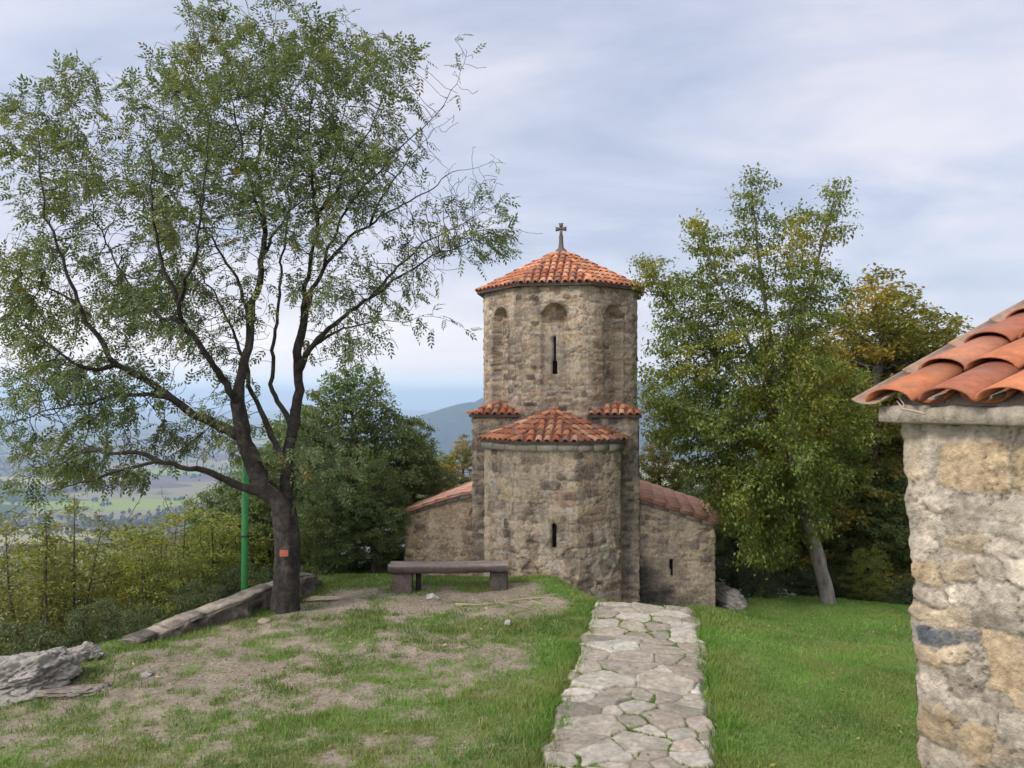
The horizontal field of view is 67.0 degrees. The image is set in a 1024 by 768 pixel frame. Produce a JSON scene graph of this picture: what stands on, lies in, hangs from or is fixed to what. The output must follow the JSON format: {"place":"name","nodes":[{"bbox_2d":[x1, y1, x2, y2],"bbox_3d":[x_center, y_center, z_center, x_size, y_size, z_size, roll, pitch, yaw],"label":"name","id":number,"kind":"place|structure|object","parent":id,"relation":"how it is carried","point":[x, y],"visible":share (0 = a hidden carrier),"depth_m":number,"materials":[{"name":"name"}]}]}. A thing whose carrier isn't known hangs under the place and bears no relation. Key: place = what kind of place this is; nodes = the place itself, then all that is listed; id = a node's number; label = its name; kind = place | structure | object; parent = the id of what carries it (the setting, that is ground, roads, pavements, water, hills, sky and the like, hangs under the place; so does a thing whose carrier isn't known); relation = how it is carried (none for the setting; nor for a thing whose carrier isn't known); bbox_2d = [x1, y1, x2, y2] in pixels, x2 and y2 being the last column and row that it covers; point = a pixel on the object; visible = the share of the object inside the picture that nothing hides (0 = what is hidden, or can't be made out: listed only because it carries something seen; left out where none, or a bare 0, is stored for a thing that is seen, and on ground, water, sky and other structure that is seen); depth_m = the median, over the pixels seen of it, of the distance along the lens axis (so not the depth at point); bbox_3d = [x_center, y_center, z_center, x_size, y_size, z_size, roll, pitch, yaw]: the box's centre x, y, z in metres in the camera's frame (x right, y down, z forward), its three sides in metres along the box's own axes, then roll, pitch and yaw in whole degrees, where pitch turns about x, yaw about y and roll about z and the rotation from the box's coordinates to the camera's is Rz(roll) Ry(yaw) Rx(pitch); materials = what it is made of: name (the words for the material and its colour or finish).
{"place":"outdoors","nodes":[
{"label":"outdoors","id":0,"kind":"place"},
{"bbox_2d":[0,410,822,651],"bbox_3d":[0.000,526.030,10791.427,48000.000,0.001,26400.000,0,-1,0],"label":"valley plain","id":1,"kind":"structure","parent":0,"point":[152,500],"depth_m":2906.35,"materials":[{"name":"green plant"}]},
{"bbox_2d":[0,425,470,544],"bbox_3d":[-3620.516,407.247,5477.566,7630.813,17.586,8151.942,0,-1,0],"label":"valley trees","id":2,"kind":"object","parent":1,"relation":"on","point":[122,519],"visible":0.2,"depth_m":2293.17,"materials":[{"name":"green plant"}]},
{"bbox_2d":[0,552,920,767],"bbox_3d":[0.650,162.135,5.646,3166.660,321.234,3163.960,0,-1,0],"label":"ground","id":3,"kind":"structure","parent":0,"point":[510,593],"depth_m":6.95,"materials":[{"name":"green plant"}]},
{"bbox_2d":[0,522,69,621],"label":"bare sapling","id":4,"kind":"object","parent":3,"relation":"on","point":[13,564],"visible":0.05,"depth_m":12.62,"materials":[{"name":"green plant"}]},
{"bbox_2d":[0,617,71,655],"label":"green shrub","id":5,"kind":"object","parent":3,"relation":"on","point":[13,647],"visible":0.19,"depth_m":9.02,"materials":[{"name":"green plant"}]},
{"bbox_2d":[0,646,84,705],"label":"boulder","id":6,"kind":"object","parent":3,"relation":"on","point":[25,676],"visible":0.81,"depth_m":6.79,"materials":[{"name":"grey stone"}]},
{"bbox_2d":[0,523,97,655],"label":"shrub","id":7,"kind":"object","parent":3,"relation":"on","point":[30,595],"visible":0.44,"depth_m":10.58,"materials":[{"name":"green plant"}]},
{"bbox_2d":[0,544,131,654],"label":"yellow shrub","id":8,"kind":"object","parent":3,"relation":"on","point":[69,566],"visible":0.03,"depth_m":11.92,"materials":[{"name":"green plant"}]},
{"bbox_2d":[34,683,115,699],"bbox_3d":[-3.889,2.725,6.855,0.673,0.099,0.339,0,-1,-14],"label":"ledge rock","id":9,"kind":"object","parent":3,"relation":"on","point":[64,692],"visible":0.94,"depth_m":6.77,"materials":[{"name":"grey stone"}]},
{"bbox_2d":[0,493,165,655],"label":"yellow shrub","id":10,"kind":"object","parent":3,"relation":"on","point":[58,561],"visible":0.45,"depth_m":10.81,"materials":[{"name":"green plant"}]},
{"bbox_2d":[67,641,104,661],"bbox_3d":[-4.287,2.696,7.749,0.390,0.234,0.299,-1,-1,37],"label":"boulder","id":11,"kind":"object","parent":3,"relation":"on","point":[90,651],"visible":0.65,"depth_m":7.69,"materials":[{"name":"grey stone"}]},
{"bbox_2d":[1,526,186,651],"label":"yellow shrub","id":12,"kind":"object","parent":3,"relation":"on","point":[62,600],"visible":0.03,"depth_m":12.60,"materials":[{"name":"green plant"}]},
{"bbox_2d":[43,595,146,649],"bbox_3d":[-5.046,3.262,9.524,1.096,1.363,1.621,-1,-2,38],"label":"green shrub","id":13,"kind":"object","parent":3,"relation":"on","point":[109,634],"visible":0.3,"depth_m":9.42,"materials":[{"name":"green plant"}]},
{"bbox_2d":[82,517,133,610],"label":"bare sapling","id":14,"kind":"object","parent":3,"relation":"on","point":[94,542],"visible":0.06,"depth_m":13.63,"materials":[{"name":"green plant"}]},
{"bbox_2d":[49,523,215,644],"bbox_3d":[-6.015,3.974,12.270,2.483,3.527,3.542,0,-1,-7],"label":"yellow shrub","id":15,"kind":"object","parent":3,"relation":"on","point":[110,560],"visible":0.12,"depth_m":12.10,"materials":[{"name":"green plant"}]},
{"bbox_2d":[116,601,165,639],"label":"green shrub","id":16,"kind":"object","parent":3,"relation":"on","point":[141,624],"visible":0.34,"depth_m":9.30,"materials":[{"name":"green plant"}]},
{"bbox_2d":[139,670,152,677],"bbox_3d":[-3.425,2.721,7.245,0.125,0.050,0.115,1,-2,-44],"label":"field stone","id":17,"kind":"object","parent":3,"relation":"on","point":[147,673],"visible":1,"depth_m":7.22,"materials":[{"name":"grey stone"}]},
{"bbox_2d":[123,488,179,605],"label":"bare sapling","id":18,"kind":"object","parent":3,"relation":"on","point":[157,520],"visible":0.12,"depth_m":14.01,"materials":[{"name":"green plant"}]},
{"bbox_2d":[89,541,218,644],"bbox_3d":[-5.166,3.348,11.084,2.355,2.150,1.652,0,-1,22],"label":"yellow shrub","id":19,"kind":"object","parent":3,"relation":"on","point":[145,594],"visible":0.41,"depth_m":11.07,"materials":[{"name":"green plant"}]},
{"bbox_2d":[65,503,268,636],"bbox_3d":[-5.361,3.625,12.406,3.581,3.411,2.511,0,-1,-17],"label":"yellow shrub","id":20,"kind":"object","parent":3,"relation":"on","point":[177,518],"visible":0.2,"depth_m":12.38,"materials":[{"name":"green plant"}]},
{"bbox_2d":[146,579,227,627],"bbox_3d":[-4.362,3.272,10.746,1.379,1.159,0.932,1,-1,-26],"label":"green shrub","id":21,"kind":"object","parent":3,"relation":"on","point":[195,596],"visible":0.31,"depth_m":10.71,"materials":[{"name":"green plant"}]},
{"bbox_2d":[155,480,273,584],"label":"leafy tree","id":22,"kind":"object","parent":3,"relation":"on","point":[210,502],"visible":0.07,"depth_m":15.18,"materials":[{"name":"green plant"}]},
{"bbox_2d":[162,523,273,607],"bbox_3d":[-5.149,3.803,13.520,2.003,2.845,2.857,1,-1,-34],"label":"yellow shrub","id":23,"kind":"object","parent":3,"relation":"on","point":[255,543],"visible":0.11,"depth_m":13.40,"materials":[{"name":"green plant"}]},
{"bbox_2d":[123,572,322,645],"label":"parapet wall","id":24,"kind":"structure","parent":3,"relation":"on","point":[242,604],"depth_m":9.03,"materials":[{"name":"stone"}]},
{"bbox_2d":[199,562,272,606],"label":"green shrub","id":25,"kind":"object","parent":3,"relation":"on","point":[233,582],"visible":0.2,"depth_m":11.87,"materials":[{"name":"green plant"}]},
{"bbox_2d":[239,461,250,590],"bbox_3d":[-3.787,2.206,10.957,0.153,3.098,0.111,-1,-1,34],"label":"metal pole","id":26,"kind":"object","parent":3,"relation":"on","point":[244,535],"visible":0.56,"depth_m":10.92,"materials":[{"name":"green metal"}]},
{"bbox_2d":[190,445,321,586],"bbox_3d":[-4.762,3.105,14.967,2.640,3.890,2.582,-1,-2,38],"label":"leafy tree","id":27,"kind":"object","parent":3,"relation":"on","point":[260,516],"visible":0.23,"depth_m":14.40,"materials":[{"name":"green plant"}]},
{"bbox_2d":[258,618,272,623],"bbox_3d":[-2.891,2.776,9.047,0.170,0.070,0.128,0,-1,0],"label":"field stone","id":28,"kind":"object","parent":3,"relation":"on","point":[262,620],"visible":0.96,"depth_m":9.02,"materials":[{"name":"beige stone"}]},
{"bbox_2d":[0,0,541,613],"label":"broad tree","id":29,"kind":"object","parent":3,"relation":"on","point":[138,302],"visible":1,"depth_m":9.34,"materials":[{"name":"green plant"}]},
{"bbox_2d":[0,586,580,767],"bbox_3d":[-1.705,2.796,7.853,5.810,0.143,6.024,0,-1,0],"label":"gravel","id":30,"kind":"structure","parent":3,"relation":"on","point":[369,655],"depth_m":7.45,"materials":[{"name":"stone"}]},
{"bbox_2d":[215,409,366,574],"bbox_3d":[-4.446,2.732,16.444,3.216,4.673,3.223,-1,-1,30],"label":"leafy tree","id":31,"kind":"object","parent":3,"relation":"on","point":[302,498],"visible":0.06,"depth_m":16.16,"materials":[{"name":"green plant"}]},
{"bbox_2d":[302,596,349,601],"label":"step slab","id":32,"kind":"structure","parent":3,"relation":"on","point":[321,598],"depth_m":10.11,"materials":[{"name":"grey stone"}]},
{"bbox_2d":[296,472,378,574],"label":"leafy tree","id":33,"kind":"object","parent":3,"relation":"on","point":[332,544],"visible":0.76,"depth_m":12.71,"materials":[{"name":"green plant"}]},
{"bbox_2d":[312,547,370,575],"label":"green shrub","id":34,"kind":"object","parent":3,"relation":"on","point":[356,567],"visible":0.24,"depth_m":13.93,"materials":[{"name":"green plant"}]},
{"bbox_2d":[257,360,437,570],"bbox_3d":[-2.978,1.719,14.479,3.002,4.363,3.009,0,-1,11],"label":"leafy tree","id":35,"kind":"object","parent":3,"relation":"on","point":[361,416],"visible":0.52,"depth_m":14.26,"materials":[{"name":"green plant"}]},
{"bbox_2d":[328,457,413,573],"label":"leafy tree","id":36,"kind":"object","parent":3,"relation":"on","point":[388,487],"visible":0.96,"depth_m":13.00,"materials":[{"name":"green plant"}]},
{"bbox_2d":[369,534,404,560],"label":"green shrub","id":37,"kind":"object","parent":3,"relation":"on","point":[401,555],"visible":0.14,"depth_m":14.28,"materials":[{"name":"green plant"}]},
{"bbox_2d":[373,418,460,523],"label":"leafy tree","id":38,"kind":"object","parent":3,"relation":"on","point":[432,480],"visible":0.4,"depth_m":15.23,"materials":[{"name":"green plant"}]},
{"bbox_2d":[389,450,460,497],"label":"leafy tree","id":39,"kind":"object","parent":3,"relation":"on","point":[437,456],"visible":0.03,"depth_m":20.01,"materials":[{"name":"green plant"}]},
{"bbox_2d":[426,593,439,599],"bbox_3d":[-1.029,2.792,10.091,0.175,0.134,0.104,0,-1,21],"label":"field stone","id":40,"kind":"object","parent":3,"relation":"on","point":[431,596],"visible":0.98,"depth_m":10.06,"materials":[{"name":"grey stone"}]},
{"bbox_2d":[387,560,508,592],"bbox_3d":[-0.870,2.674,10.626,1.652,0.445,0.372,0,-1,-3],"label":"plank bench","id":41,"kind":"object","parent":3,"relation":"on","point":[402,572],"visible":0.88,"depth_m":10.48,"materials":[{"name":"grey stone"}]},
{"bbox_2d":[436,433,472,489],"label":"autumn tree","id":42,"kind":"object","parent":3,"relation":"on","point":[461,449],"visible":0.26,"depth_m":18.85,"materials":[{"name":"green plant"}]},
{"bbox_2d":[3,574,911,767],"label":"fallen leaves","id":43,"kind":"object","parent":3,"relation":"on","point":[126,764],"visible":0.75,"depth_m":7.29,"materials":[{"name":"brown plant"}]},
{"bbox_2d":[455,597,559,609],"bbox_3d":[-0.051,2.805,9.879,1.352,0.053,0.552,0,-1,0],"label":"bare root","id":44,"kind":"object","parent":3,"relation":"on","point":[502,602],"visible":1,"depth_m":9.89,"materials":[{"name":"beige wood"}]},
{"bbox_2d":[504,619,510,625],"bbox_3d":[-0.043,2.764,8.943,0.084,0.088,0.063,-1,-1,33],"label":"field stone","id":45,"kind":"object","parent":3,"relation":"on","point":[507,621],"visible":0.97,"depth_m":8.93,"materials":[{"name":"grey stone"}]},
{"bbox_2d":[398,223,721,607],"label":"stone chapel","id":46,"kind":"structure","parent":3,"relation":"on","point":[556,486],"depth_m":12.68,"materials":[{"name":"stone"}]},
{"bbox_2d":[540,602,715,767],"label":"footpath","id":47,"kind":"structure","parent":3,"relation":"on","point":[659,672],"depth_m":6.67,"materials":[{"name":"grey stone"}]},
{"bbox_2d":[639,432,696,490],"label":"autumn tree","id":48,"kind":"object","parent":3,"relation":"on","point":[657,472],"visible":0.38,"depth_m":17.24,"materials":[{"name":"green plant"}]},
{"bbox_2d":[661,473,748,581],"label":"leafy tree","id":49,"kind":"object","parent":3,"relation":"on","point":[685,487],"visible":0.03,"depth_m":18.72,"materials":[{"name":"green plant"}]},
{"bbox_2d":[715,582,748,609],"bbox_3d":[3.592,3.570,12.913,0.420,0.380,1.271,0,7,-20],"label":"buttress stone","id":50,"kind":"object","parent":3,"relation":"on","point":[726,597],"visible":0.7,"depth_m":12.72,"materials":[{"name":"grey stone"}]},
{"bbox_2d":[685,461,779,589],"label":"leafy tree","id":51,"kind":"object","parent":3,"relation":"on","point":[722,541],"visible":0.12,"depth_m":15.65,"materials":[{"name":"green plant"}]},
{"bbox_2d":[715,545,765,598],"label":"green shrub","id":52,"kind":"object","parent":3,"relation":"on","point":[729,577],"visible":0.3,"depth_m":14.71,"materials":[{"name":"green plant"}]},
{"bbox_2d":[624,161,883,603],"bbox_3d":[3.774,0.022,11.871,4.769,7.056,3.423,1,-1,-29],"label":"leaning tree","id":53,"kind":"object","parent":3,"relation":"on","point":[781,428],"visible":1,"depth_m":11.53,"materials":[{"name":"green plant"}]},
{"bbox_2d":[726,542,793,597],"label":"leafy tree","id":54,"kind":"object","parent":3,"relation":"on","point":[781,593],"visible":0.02,"depth_m":19.32,"materials":[{"name":"green plant"}]},
{"bbox_2d":[738,563,787,598],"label":"green shrub","id":55,"kind":"object","parent":3,"relation":"on","point":[768,589],"visible":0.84,"depth_m":13.38,"materials":[{"name":"green plant"}]},
{"bbox_2d":[745,454,857,595],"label":"leafy tree","id":56,"kind":"object","parent":3,"relation":"on","point":[806,552],"visible":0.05,"depth_m":15.79,"materials":[{"name":"green plant"}]},
{"bbox_2d":[775,563,854,599],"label":"green shrub","id":57,"kind":"object","parent":3,"relation":"on","point":[808,579],"visible":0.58,"depth_m":14.10,"materials":[{"name":"green plant"}]},
{"bbox_2d":[742,334,895,594],"bbox_3d":[7.178,2.115,16.986,5.244,6.510,4.267,0,-1,-15],"label":"autumn tree","id":58,"kind":"object","parent":3,"relation":"on","point":[833,515],"visible":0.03,"depth_m":16.09,"materials":[{"name":"green plant"}]},
{"bbox_2d":[814,567,887,602],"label":"green shrub","id":59,"kind":"object","parent":3,"relation":"on","point":[847,581],"visible":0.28,"depth_m":13.84,"materials":[{"name":"green plant"}]},
{"bbox_2d":[750,262,974,600],"bbox_3d":[6.971,1.203,14.956,5.113,7.052,4.160,0,-1,0],"label":"autumn tree","id":60,"kind":"object","parent":3,"relation":"on","point":[880,352],"visible":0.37,"depth_m":14.55,"materials":[{"name":"green plant"}]},
{"bbox_2d":[821,460,911,598],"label":"leafy tree","id":61,"kind":"object","parent":3,"relation":"on","point":[892,534],"visible":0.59,"depth_m":14.10,"materials":[{"name":"green plant"}]},
{"bbox_2d":[837,546,905,602],"bbox_3d":[6.164,3.386,13.232,0.787,1.229,1.122,1,-1,-30],"label":"yellow shrub","id":62,"kind":"object","parent":3,"relation":"on","point":[874,592],"visible":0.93,"depth_m":13.21,"materials":[{"name":"green plant"}]},
{"bbox_2d":[820,325,932,604],"bbox_3d":[8.116,1.910,15.967,3.670,6.459,4.510,1,-2,-42],"label":"autumn tree","id":63,"kind":"object","parent":3,"relation":"on","point":[887,377],"visible":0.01,"depth_m":15.76,"materials":[{"name":"green plant"}]},
{"bbox_2d":[839,551,914,603],"bbox_3d":[7.903,4.017,15.437,3.276,1.907,2.216,-1,-2,42],"label":"green shrub","id":64,"kind":"object","parent":3,"relation":"on","point":[890,583],"visible":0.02,"depth_m":15.30,"materials":[{"name":"green plant"}]},
{"bbox_2d":[806,289,959,599],"bbox_3d":[7.916,1.641,16.477,4.046,7.408,4.973,0,-1,-16],"label":"autumn tree","id":65,"kind":"object","parent":3,"relation":"on","point":[897,360],"visible":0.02,"depth_m":15.79,"materials":[{"name":"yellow plant"}]},
{"bbox_2d":[881,575,913,604],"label":"green shrub","id":66,"kind":"object","parent":3,"relation":"on","point":[906,594],"visible":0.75,"depth_m":12.86,"materials":[{"name":"green plant"}]},
{"bbox_2d":[851,300,1023,767],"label":"stone hut","id":67,"kind":"object","parent":3,"relation":"on","point":[963,452],"visible":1,"depth_m":2.76,"materials":[{"name":"stone"}]},
{"bbox_2d":[897,398,925,419],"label":"dry twig","id":68,"kind":"object","parent":67,"relation":"attached to","point":[903,408],"visible":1,"depth_m":2.79,"materials":[{"name":"beige wood"}]},
{"bbox_2d":[0,0,1023,409],"label":"sky","id":69,"kind":"structure","parent":0,"point":[611,122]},
{"bbox_2d":[361,381,815,461],"bbox_3d":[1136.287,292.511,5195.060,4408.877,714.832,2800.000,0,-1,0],"label":"hill","id":70,"kind":"structure","parent":0,"point":[451,423],"depth_m":4558.04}
]}

